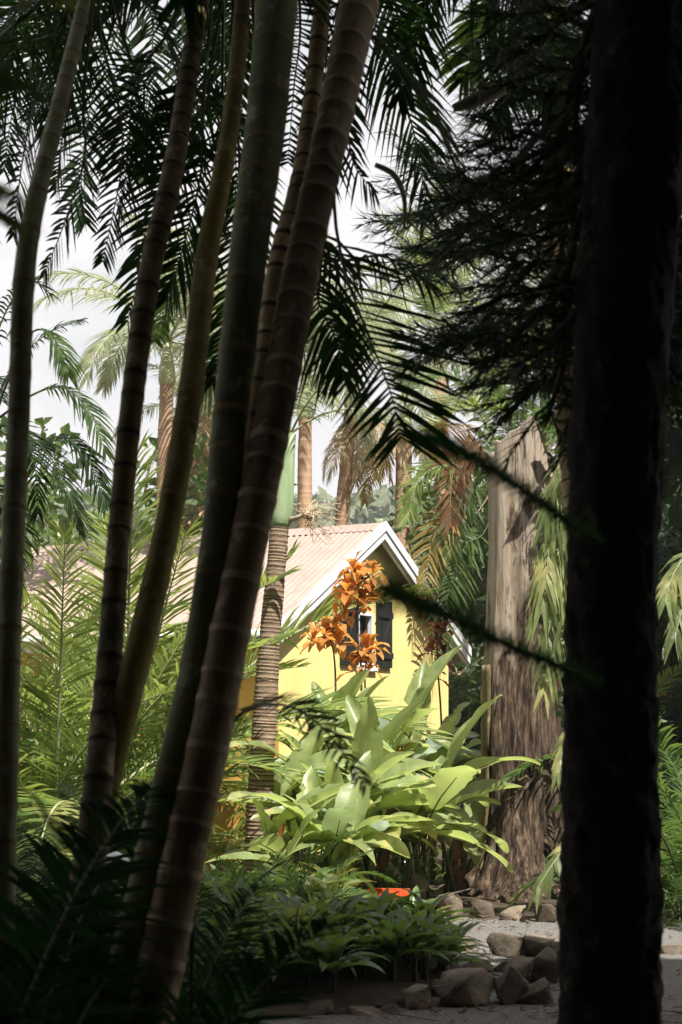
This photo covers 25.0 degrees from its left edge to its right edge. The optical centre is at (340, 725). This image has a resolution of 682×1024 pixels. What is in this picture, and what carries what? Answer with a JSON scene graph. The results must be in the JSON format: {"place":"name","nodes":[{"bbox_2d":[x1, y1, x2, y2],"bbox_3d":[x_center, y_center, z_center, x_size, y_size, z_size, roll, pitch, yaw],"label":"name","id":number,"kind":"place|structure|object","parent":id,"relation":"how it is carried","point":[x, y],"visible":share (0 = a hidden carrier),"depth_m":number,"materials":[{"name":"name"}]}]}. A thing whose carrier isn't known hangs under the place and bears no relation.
{"place":"outdoors","nodes":[
{"label":"outdoors","id":0,"kind":"place"},
{"bbox_2d":[0,0,589,503],"label":"sky","id":1,"kind":"structure","parent":0,"point":[43,405],"materials":[{"name":"white"}]},
{"bbox_2d":[177,948,459,1016],"bbox_3d":[-0.674,1.528,10.972,2.749,0.112,5.460,0,0,-11],"label":"ground mound","id":2,"kind":"object","parent":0,"point":[373,986],"visible":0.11,"depth_m":8.90,"materials":[{"name":"soil"}]},
{"bbox_2d":[255,898,339,932],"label":"bed plant","id":3,"kind":"object","parent":2,"relation":"on","point":[289,912],"visible":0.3,"depth_m":9.38,"materials":[{"name":"green plant"}]},
{"bbox_2d":[258,902,344,979],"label":"bed plant","id":4,"kind":"object","parent":2,"relation":"on","point":[284,922],"visible":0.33,"depth_m":9.12,"materials":[{"name":"green plant"}]},
{"bbox_2d":[286,899,365,942],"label":"bed plant","id":5,"kind":"object","parent":2,"relation":"on","point":[321,905],"visible":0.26,"depth_m":9.48,"materials":[{"name":"green plant"}]},
{"bbox_2d":[297,873,369,902],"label":"bed plant","id":6,"kind":"object","parent":2,"relation":"on","point":[329,877],"visible":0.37,"depth_m":11.06,"materials":[{"name":"green plant"}]},
{"bbox_2d":[276,918,391,992],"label":"bed plant","id":7,"kind":"object","parent":2,"relation":"on","point":[333,960],"visible":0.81,"depth_m":8.72,"materials":[{"name":"green plant"}]},
{"bbox_2d":[302,921,379,982],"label":"bed plant","id":8,"kind":"object","parent":2,"relation":"on","point":[346,935],"visible":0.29,"depth_m":8.98,"materials":[{"name":"green plant"}]},
{"bbox_2d":[306,893,389,932],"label":"bed plant","id":9,"kind":"object","parent":2,"relation":"on","point":[348,906],"visible":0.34,"depth_m":9.56,"materials":[{"name":"green plant"}]},
{"bbox_2d":[343,929,400,976],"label":"bed plant","id":10,"kind":"object","parent":2,"relation":"on","point":[362,939],"visible":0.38,"depth_m":9.13,"materials":[{"name":"green plant"}]},
{"bbox_2d":[345,916,450,980],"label":"bed plant","id":11,"kind":"object","parent":2,"relation":"on","point":[392,952],"visible":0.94,"depth_m":9.05,"materials":[{"name":"green plant"}]},
{"bbox_2d":[361,900,471,982],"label":"bed plant","id":12,"kind":"object","parent":2,"relation":"on","point":[418,941],"visible":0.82,"depth_m":9.16,"materials":[{"name":"green plant"}]},
{"bbox_2d":[382,888,479,930],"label":"bed plant","id":13,"kind":"object","parent":2,"relation":"on","point":[427,905],"visible":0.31,"depth_m":10.03,"materials":[{"name":"green plant"}]},
{"bbox_2d":[374,904,491,979],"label":"bed plant","id":14,"kind":"object","parent":2,"relation":"on","point":[425,959],"visible":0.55,"depth_m":9.30,"materials":[{"name":"green plant"}]},
{"bbox_2d":[433,938,484,971],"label":"bed plant","id":15,"kind":"object","parent":2,"relation":"on","point":[444,961],"visible":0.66,"depth_m":9.44,"materials":[{"name":"green plant"}]},
{"bbox_2d":[0,479,678,734],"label":"hillside woods","id":16,"kind":"object","parent":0,"point":[382,505],"visible":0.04,"depth_m":113.88,"materials":[{"name":"green plant"}]},
{"bbox_2d":[18,767,681,920],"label":"ground","id":17,"kind":"structure","parent":0,"point":[468,901],"depth_m":14.04,"materials":[{"name":"soil"}]},
{"bbox_2d":[0,0,97,243],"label":"palm tree","id":18,"kind":"object","parent":17,"relation":"on","point":[7,219],"visible":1,"depth_m":2.01,"materials":[{"name":"green plant"}]},
{"bbox_2d":[0,275,115,595],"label":"palm tree","id":19,"kind":"object","parent":17,"relation":"on","point":[65,370],"visible":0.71,"depth_m":10.98,"materials":[{"name":"green plant"}]},
{"bbox_2d":[0,864,142,1023],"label":"fern","id":20,"kind":"object","parent":17,"relation":"on","point":[14,953],"visible":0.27,"depth_m":4.56,"materials":[{"name":"green plant"}]},
{"bbox_2d":[26,842,137,1006],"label":"fern","id":21,"kind":"object","parent":17,"relation":"on","point":[129,849],"visible":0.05,"depth_m":4.99,"materials":[{"name":"green plant"}]},
{"bbox_2d":[16,794,148,947],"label":"fern","id":22,"kind":"object","parent":17,"relation":"on","point":[55,891],"visible":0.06,"depth_m":6.52,"materials":[{"name":"green plant"}]},
{"bbox_2d":[0,779,179,1023],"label":"fern","id":23,"kind":"object","parent":17,"relation":"on","point":[21,922],"visible":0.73,"depth_m":4.15,"materials":[{"name":"green plant"}]},
{"bbox_2d":[0,914,246,1023],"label":"fern","id":24,"kind":"object","parent":17,"relation":"on","point":[6,1009],"visible":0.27,"depth_m":4.37,"materials":[{"name":"green plant"}]},
{"bbox_2d":[16,822,231,914],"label":"palm clump","id":25,"kind":"object","parent":17,"relation":"on","point":[36,825],"visible":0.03,"depth_m":9.93,"materials":[{"name":"green plant"}]},
{"bbox_2d":[16,816,237,925],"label":"palm clump","id":26,"kind":"object","parent":17,"relation":"on","point":[23,857],"visible":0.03,"depth_m":8.63,"materials":[{"name":"green plant"}]},
{"bbox_2d":[17,546,250,861],"bbox_3d":[-3.527,0.392,15.641,5.377,4.254,5.571,0,0,0],"label":"palm clump","id":27,"kind":"object","parent":17,"relation":"on","point":[23,725],"visible":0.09,"depth_m":15.12,"materials":[{"name":"green plant"}]},
{"bbox_2d":[21,684,250,867],"bbox_3d":[-2.159,0.752,16.157,3.008,2.664,2.907,0,0,-20],"label":"palm clump","id":28,"kind":"object","parent":17,"relation":"on","point":[215,844],"visible":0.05,"depth_m":15.95,"materials":[{"name":"green plant"}]},
{"bbox_2d":[21,871,269,1023],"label":"fern","id":29,"kind":"object","parent":17,"relation":"on","point":[218,915],"visible":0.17,"depth_m":5.89,"materials":[{"name":"green plant"}]},
{"bbox_2d":[0,416,296,571],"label":"broadleaf tree","id":30,"kind":"object","parent":17,"relation":"on","point":[64,521],"visible":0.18,"depth_m":21.26,"materials":[{"name":"green plant"}]},
{"bbox_2d":[56,781,249,956],"bbox_3d":[-1.620,1.414,10.452,2.376,2.016,2.031,0,0,0],"label":"palm clump","id":31,"kind":"object","parent":17,"relation":"on","point":[123,850],"visible":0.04,"depth_m":11.02,"materials":[{"name":"green plant"}]},
{"bbox_2d":[16,519,303,897],"bbox_3d":[-2.564,0.278,13.994,5.076,3.955,4.757,0,0,0],"label":"palm clump","id":32,"kind":"object","parent":17,"relation":"on","point":[69,743],"visible":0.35,"depth_m":13.47,"materials":[{"name":"green plant"}]},
{"bbox_2d":[5,209,317,514],"bbox_3d":[-2.156,-2.916,20.928,4.431,9.044,4.161,0,0,0],"label":"palm tree","id":33,"kind":"object","parent":17,"relation":"on","point":[166,378],"visible":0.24,"depth_m":20.90,"materials":[{"name":"green plant"}]},
{"bbox_2d":[110,344,216,535],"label":"palm tree","id":34,"kind":"object","parent":17,"relation":"on","point":[192,471],"visible":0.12,"depth_m":22.92,"materials":[{"name":"green plant"}]},
{"bbox_2d":[16,517,316,904],"bbox_3d":[-2.338,0.273,14.658,5.523,4.760,4.953,0,0,-37],"label":"palm clump","id":35,"kind":"object","parent":17,"relation":"on","point":[152,675],"visible":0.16,"depth_m":14.02,"materials":[{"name":"green plant"}]},
{"bbox_2d":[0,915,351,1023],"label":"fern","id":36,"kind":"object","parent":17,"relation":"on","point":[282,948],"visible":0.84,"depth_m":4.04,"materials":[{"name":"green plant"}]},
{"bbox_2d":[69,208,347,534],"bbox_3d":[-2.080,-3.132,24.187,4.227,9.464,4.060,0,0,28],"label":"palm tree","id":37,"kind":"object","parent":17,"relation":"on","point":[206,427],"visible":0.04,"depth_m":23.87,"materials":[{"name":"green plant"}]},
{"bbox_2d":[0,0,417,986],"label":"palm tree","id":38,"kind":"object","parent":17,"relation":"on","point":[148,302],"visible":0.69,"depth_m":6.17,"materials":[{"name":"green plant"}]},
{"bbox_2d":[178,955,273,1023],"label":"fern","id":39,"kind":"object","parent":17,"relation":"on","point":[237,998],"visible":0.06,"depth_m":6.65,"materials":[{"name":"green plant"}]},
{"bbox_2d":[0,521,471,862],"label":"cottage","id":40,"kind":"structure","parent":17,"relation":"on","point":[322,567],"depth_m":19.86,"materials":[{"name":"paint"}]},
{"bbox_2d":[0,0,484,978],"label":"palm tree","id":41,"kind":"object","parent":17,"relation":"on","point":[38,190],"visible":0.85,"depth_m":6.73,"materials":[{"name":"green plant"}]},
{"bbox_2d":[20,429,472,871],"bbox_3d":[-1.945,-0.060,15.838,6.446,5.370,5.711,0,0,-13],"label":"palm clump","id":42,"kind":"object","parent":17,"relation":"on","point":[98,564],"visible":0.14,"depth_m":15.14,"materials":[{"name":"green plant"}]},
{"bbox_2d":[185,851,311,996],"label":"palm clump","id":43,"kind":"object","parent":17,"relation":"on","point":[202,888],"visible":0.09,"depth_m":9.28,"materials":[{"name":"green plant"}]},
{"bbox_2d":[56,0,459,987],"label":"palm tree","id":44,"kind":"object","parent":17,"relation":"on","point":[198,372],"visible":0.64,"depth_m":5.99,"materials":[{"name":"dark leaf"},{"name":"bark"},{"name":"leaf"}]},
{"bbox_2d":[28,0,536,465],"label":"palm tree","id":45,"kind":"object","parent":17,"relation":"on","point":[310,104],"visible":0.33,"depth_m":6.96,"materials":[{"name":"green plant"}]},
{"bbox_2d":[188,691,376,1022],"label":"palm clump","id":46,"kind":"object","parent":17,"relation":"on","point":[300,702],"visible":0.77,"depth_m":4.60,"materials":[{"name":"green plant"}]},
{"bbox_2d":[97,0,475,1023],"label":"palm tree","id":47,"kind":"object","parent":17,"relation":"on","point":[305,276],"visible":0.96,"depth_m":5.30,"materials":[{"name":"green plant"}]},
{"bbox_2d":[374,162,406,228],"bbox_3d":[0.213,-2.276,6.599,0.141,0.284,0.018,0,0,0],"label":"dry sheath","id":48,"kind":"object","parent":47,"relation":"hanging from","point":[392,174],"visible":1,"depth_m":6.59,"materials":[{"name":"plant"}]},
{"bbox_2d":[230,716,347,866],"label":"heliconia plant","id":49,"kind":"object","parent":17,"relation":"on","point":[310,745],"visible":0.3,"depth_m":13.61,"materials":[{"name":"green plant"}]},
{"bbox_2d":[201,824,378,905],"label":"palm clump","id":50,"kind":"object","parent":17,"relation":"on","point":[321,855],"visible":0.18,"depth_m":10.77,"materials":[{"name":"green plant"}]},
{"bbox_2d":[204,766,394,895],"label":"heliconia plant","id":51,"kind":"object","parent":17,"relation":"on","point":[285,824],"visible":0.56,"depth_m":12.53,"materials":[{"name":"green plant"}]},
{"bbox_2d":[163,229,436,527],"bbox_3d":[-0.512,-2.452,21.098,3.584,8.108,2.885,0,0,20],"label":"palm tree","id":52,"kind":"object","parent":17,"relation":"on","point":[304,484],"visible":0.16,"depth_m":20.94,"materials":[{"name":"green plant"}]},
{"bbox_2d":[174,353,433,870],"bbox_3d":[-0.307,-1.007,13.976,2.326,5.320,1.757,0,0,0],"label":"palm tree","id":53,"kind":"object","parent":17,"relation":"on","point":[264,730],"visible":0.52,"depth_m":13.72,"materials":[{"name":"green plant"}]},
{"bbox_2d":[276,681,350,862],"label":"heliconia plant","id":54,"kind":"object","parent":17,"relation":"on","point":[295,743],"visible":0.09,"depth_m":14.80,"materials":[{"name":"plant"}]},
{"bbox_2d":[258,848,397,886],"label":"palm clump","id":55,"kind":"object","parent":17,"relation":"on","point":[287,864],"visible":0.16,"depth_m":11.59,"materials":[{"name":"green plant"}]},
{"bbox_2d":[241,750,415,872],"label":"heliconia plant","id":56,"kind":"object","parent":17,"relation":"on","point":[346,814],"visible":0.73,"depth_m":12.31,"materials":[{"name":"green plant"}]},
{"bbox_2d":[218,696,459,868],"bbox_3d":[-0.114,0.693,12.970,2.206,1.882,1.237,0,0,-14],"label":"heliconia plant","id":57,"kind":"object","parent":17,"relation":"on","point":[368,735],"visible":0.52,"depth_m":12.92,"materials":[{"name":"green plant"}]},
{"bbox_2d":[285,669,399,870],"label":"heliconia plant","id":58,"kind":"object","parent":17,"relation":"on","point":[353,684],"visible":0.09,"depth_m":14.86,"materials":[{"name":"plant"}]},
{"bbox_2d":[106,0,580,1012],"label":"palm tree","id":59,"kind":"object","parent":17,"relation":"on","point":[274,46],"visible":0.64,"depth_m":5.23,"materials":[{"name":"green plant"}]},
{"bbox_2d":[300,550,389,867],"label":"croton shrub","id":60,"kind":"object","parent":17,"relation":"on","point":[330,637],"visible":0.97,"depth_m":15.58,"materials":[{"name":"plant"}]},
{"bbox_2d":[259,759,448,892],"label":"heliconia plant","id":61,"kind":"object","parent":17,"relation":"on","point":[394,831],"visible":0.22,"depth_m":13.34,"materials":[{"name":"green plant"}]},
{"bbox_2d":[274,708,436,892],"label":"heliconia plant","id":62,"kind":"object","parent":17,"relation":"on","point":[395,742],"visible":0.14,"depth_m":14.30,"materials":[{"name":"green leaf"}]},
{"bbox_2d":[299,238,450,525],"bbox_3d":[0.189,-2.975,23.823,3.309,9.165,3.689,0,0,28],"label":"palm tree","id":63,"kind":"object","parent":17,"relation":"on","point":[348,475],"visible":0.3,"depth_m":23.94,"materials":[{"name":"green plant"}]},
{"bbox_2d":[349,642,466,884],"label":"heliconia plant","id":64,"kind":"object","parent":17,"relation":"on","point":[423,680],"visible":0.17,"depth_m":14.81,"materials":[{"name":"green plant"}]},
{"bbox_2d":[312,758,513,889],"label":"heliconia plant","id":65,"kind":"object","parent":17,"relation":"on","point":[450,783],"visible":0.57,"depth_m":13.03,"materials":[{"name":"green plant"}]},
{"bbox_2d":[405,857,428,900],"bbox_3d":[0.630,1.351,13.010,0.242,0.823,0.217,0,0,0],"label":"rock","id":66,"kind":"object","parent":17,"relation":"on","point":[419,881],"visible":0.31,"depth_m":13.01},
{"bbox_2d":[335,295,498,556],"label":"palm tree","id":67,"kind":"object","parent":17,"relation":"on","point":[379,478],"visible":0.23,"depth_m":24.86,"materials":[{"name":"green plant"}]},
{"bbox_2d":[299,694,540,887],"bbox_3d":[0.735,0.672,13.914,2.187,1.924,1.311,0,0,13],"label":"heliconia plant","id":68,"kind":"object","parent":17,"relation":"on","point":[354,706],"visible":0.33,"depth_m":13.90,"materials":[{"name":"green plant"}]},
{"bbox_2d":[335,758,521,899],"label":"heliconia plant","id":69,"kind":"object","parent":17,"relation":"on","point":[472,791],"visible":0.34,"depth_m":13.54,"materials":[{"name":"green plant"}]},
{"bbox_2d":[415,620,458,872],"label":"croton shrub","id":70,"kind":"object","parent":17,"relation":"on","point":[438,641],"visible":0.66,"depth_m":16.59,"materials":[{"name":"plant"}]},
{"bbox_2d":[402,702,480,884],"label":"heliconia plant","id":71,"kind":"object","parent":17,"relation":"on","point":[439,755],"visible":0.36,"depth_m":15.24,"materials":[{"name":"green leaf"}]},
{"bbox_2d":[351,181,534,682],"bbox_3d":[2.114,-4.410,30.127,4.858,12.017,4.685,0,0,28],"label":"palm tree","id":72,"kind":"object","parent":17,"relation":"on","point":[422,302],"visible":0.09,"depth_m":29.85,"materials":[{"name":"green plant"}]},
{"bbox_2d":[415,712,479,883],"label":"heliconia plant","id":73,"kind":"object","parent":17,"relation":"on","point":[448,727],"visible":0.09,"depth_m":15.22,"materials":[{"name":"green plant"}]},
{"bbox_2d":[435,886,477,916],"bbox_3d":[0.841,1.488,12.788,0.619,0.318,0.219,0,0,-8],"label":"rock","id":74,"kind":"object","parent":17,"relation":"on","point":[454,899],"visible":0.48,"depth_m":12.72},
{"bbox_2d":[437,801,482,893],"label":"heliconia plant","id":75,"kind":"object","parent":17,"relation":"on","point":[467,848],"visible":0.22,"depth_m":14.21,"materials":[{"name":"green plant"}]},
{"bbox_2d":[249,831,680,897],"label":"undergrowth","id":76,"kind":"object","parent":17,"relation":"on","point":[394,863],"visible":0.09,"depth_m":14.40,"materials":[{"name":"green plant"}]},
{"bbox_2d":[438,968,492,1006],"bbox_3d":[0.615,1.607,8.794,0.518,0.437,0.318,0,0,0],"label":"rock","id":77,"kind":"object","parent":17,"relation":"on","point":[469,987],"visible":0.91,"depth_m":8.68,"materials":[{"name":"stone"}]},
{"bbox_2d":[387,459,561,659],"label":"broadleaf tree","id":78,"kind":"object","parent":17,"relation":"on","point":[482,585],"visible":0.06,"depth_m":25.74,"materials":[{"name":"green plant"}]},
{"bbox_2d":[393,359,556,661],"bbox_3d":[2.207,-1.841,21.550,3.081,6.892,2.317,0,0,0],"label":"palm tree","id":79,"kind":"object","parent":17,"relation":"on","point":[454,517],"visible":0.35,"depth_m":20.87,"materials":[{"name":"green plant"}]},
{"bbox_2d":[373,0,589,545],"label":"palm tree","id":80,"kind":"object","parent":17,"relation":"on","point":[420,34],"visible":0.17,"depth_m":8.31,"materials":[{"name":"green plant"}]},
{"bbox_2d":[469,899,494,918],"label":"rock","id":81,"kind":"object","parent":17,"relation":"on","point":[483,908],"visible":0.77,"depth_m":12.61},
{"bbox_2d":[429,234,560,738],"bbox_3d":[3.588,-3.498,26.372,4.475,10.202,4.969,0,0,0],"label":"palm tree","id":82,"kind":"object","parent":17,"relation":"on","point":[558,719],"visible":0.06,"depth_m":25.86,"materials":[{"name":"green plant"}]},
{"bbox_2d":[429,416,563,902],"bbox_3d":[1.599,-0.608,14.507,1.834,4.549,1.362,0,0,0],"label":"tree stump","id":83,"kind":"object","parent":17,"relation":"on","point":[524,825],"visible":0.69,"depth_m":14.32,"materials":[{"name":"brown wood"}]},
{"bbox_2d":[448,620,565,777],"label":"broadleaf tree","id":84,"kind":"object","parent":17,"relation":"on","point":[463,685],"visible":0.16,"depth_m":27.12,"materials":[{"name":"green plant"}]},
{"bbox_2d":[492,966,528,1004],"bbox_3d":[0.976,1.514,8.867,0.204,0.278,0.298,0,0,-7],"label":"rock","id":85,"kind":"object","parent":17,"relation":"on","point":[511,985],"visible":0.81,"depth_m":8.76,"materials":[{"name":"stone"}]},
{"bbox_2d":[352,0,681,1023],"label":"pine tree","id":86,"kind":"object","parent":17,"relation":"on","point":[610,282],"visible":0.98,"depth_m":4.84,"materials":[{"name":"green plant"}]},
{"bbox_2d":[452,82,506,111],"bbox_3d":[0.621,-2.823,6.898,0.247,0.134,0.050,0,0,0],"label":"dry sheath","id":87,"kind":"object","parent":86,"relation":"attached to","point":[470,100],"visible":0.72,"depth_m":6.88,"materials":[{"name":"plant"}]},
{"bbox_2d":[503,956,532,980],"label":"rock","id":88,"kind":"object","parent":17,"relation":"on","point":[521,964],"visible":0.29,"depth_m":9.59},
{"bbox_2d":[517,977,552,1003],"bbox_3d":[1.070,1.605,8.825,0.276,0.309,0.239,0,0,-18],"label":"rock","id":89,"kind":"object","parent":17,"relation":"on","point":[538,991],"visible":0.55,"depth_m":8.75,"materials":[{"name":"stone"}]},
{"bbox_2d":[394,386,681,596],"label":"broadleaf tree","id":90,"kind":"object","parent":17,"relation":"on","point":[483,490],"visible":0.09,"depth_m":23.93,"materials":[{"name":"green plant"}]},
{"bbox_2d":[398,663,681,884],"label":"palm clump","id":91,"kind":"object","parent":17,"relation":"on","point":[664,674],"visible":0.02,"depth_m":15.27,"materials":[{"name":"green plant"}]},
{"bbox_2d":[524,947,558,983],"bbox_3d":[1.160,1.689,9.334,0.226,0.608,0.669,0,0,29],"label":"rock","id":92,"kind":"object","parent":17,"relation":"on","point":[543,963],"visible":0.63,"depth_m":9.45,"materials":[{"name":"stone"}]},
{"bbox_2d":[522,453,566,914],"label":"strap leaf palm","id":93,"kind":"object","parent":17,"relation":"on","point":[542,582],"visible":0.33,"depth_m":12.32,"materials":[{"name":"plant"}]},
{"bbox_2d":[475,460,681,855],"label":"broadleaf tree","id":94,"kind":"object","parent":17,"relation":"on","point":[662,625],"visible":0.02,"depth_m":18.60,"materials":[{"name":"green plant"}]},
{"bbox_2d":[490,716,681,908],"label":"palm clump","id":95,"kind":"object","parent":17,"relation":"on","point":[673,750],"visible":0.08,"depth_m":14.79,"materials":[{"name":"green plant"}]},
{"bbox_2d":[504,748,681,917],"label":"palm clump","id":96,"kind":"object","parent":17,"relation":"on","point":[673,826],"visible":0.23,"depth_m":13.09,"materials":[{"name":"green plant"}]},
{"bbox_2d":[656,553,681,664],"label":"strap leaf palm","id":97,"kind":"object","parent":17,"relation":"on","point":[667,595],"visible":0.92,"depth_m":11.94,"materials":[{"name":"plant"}]},
{"bbox_2d":[656,417,681,679],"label":"broadleaf tree","id":98,"kind":"object","parent":17,"relation":"on","point":[671,513],"visible":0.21,"depth_m":16.57,"materials":[{"name":"green plant"}]},
{"bbox_2d":[658,674,681,849],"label":"broadleaf tree","id":99,"kind":"object","parent":17,"relation":"on","point":[672,705],"visible":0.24,"depth_m":15.64,"materials":[{"name":"green plant"}]},
{"bbox_2d":[660,830,681,926],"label":"palm clump","id":100,"kind":"object","parent":17,"relation":"on","point":[676,886],"visible":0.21,"depth_m":12.38,"materials":[{"name":"green plant"}]},
{"bbox_2d":[661,230,681,509],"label":"broadleaf tree","id":101,"kind":"object","parent":17,"relation":"on","point":[673,458],"visible":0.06,"depth_m":14.19,"materials":[{"name":"green plant"}]},
{"bbox_2d":[245,911,681,1023],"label":"path","id":102,"kind":"structure","parent":0,"point":[671,979],"depth_m":8.68,"materials":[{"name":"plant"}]},
{"bbox_2d":[0,0,251,238],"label":"palm tree","id":103,"kind":"object","parent":102,"relation":"on","point":[135,41],"visible":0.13,"depth_m":9.37,"materials":[{"name":"green plant"}]},
{"bbox_2d":[402,978,446,1009],"bbox_3d":[0.545,1.508,8.677,0.399,0.200,0.216,0,0,0],"label":"rock","id":104,"kind":"object","parent":102,"relation":"on","point":[417,996],"visible":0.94,"depth_m":8.61,"materials":[{"name":"stone"}]},
{"bbox_2d":[487,929,526,956],"bbox_3d":[1.149,1.506,10.583,0.293,0.291,0.139,0,0,10],"label":"rock","id":105,"kind":"object","parent":102,"relation":"on","point":[501,944],"visible":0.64,"depth_m":10.55,"materials":[{"name":"stone"}]},
{"bbox_2d":[519,934,554,955],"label":"rock","id":106,"kind":"object","parent":102,"relation":"on","point":[533,945],"visible":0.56,"depth_m":10.53,"materials":[{"name":"stone"}]},
{"bbox_2d":[534,902,555,922],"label":"rock","id":107,"kind":"object","parent":102,"relation":"on","point":[546,912],"visible":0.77,"depth_m":12.38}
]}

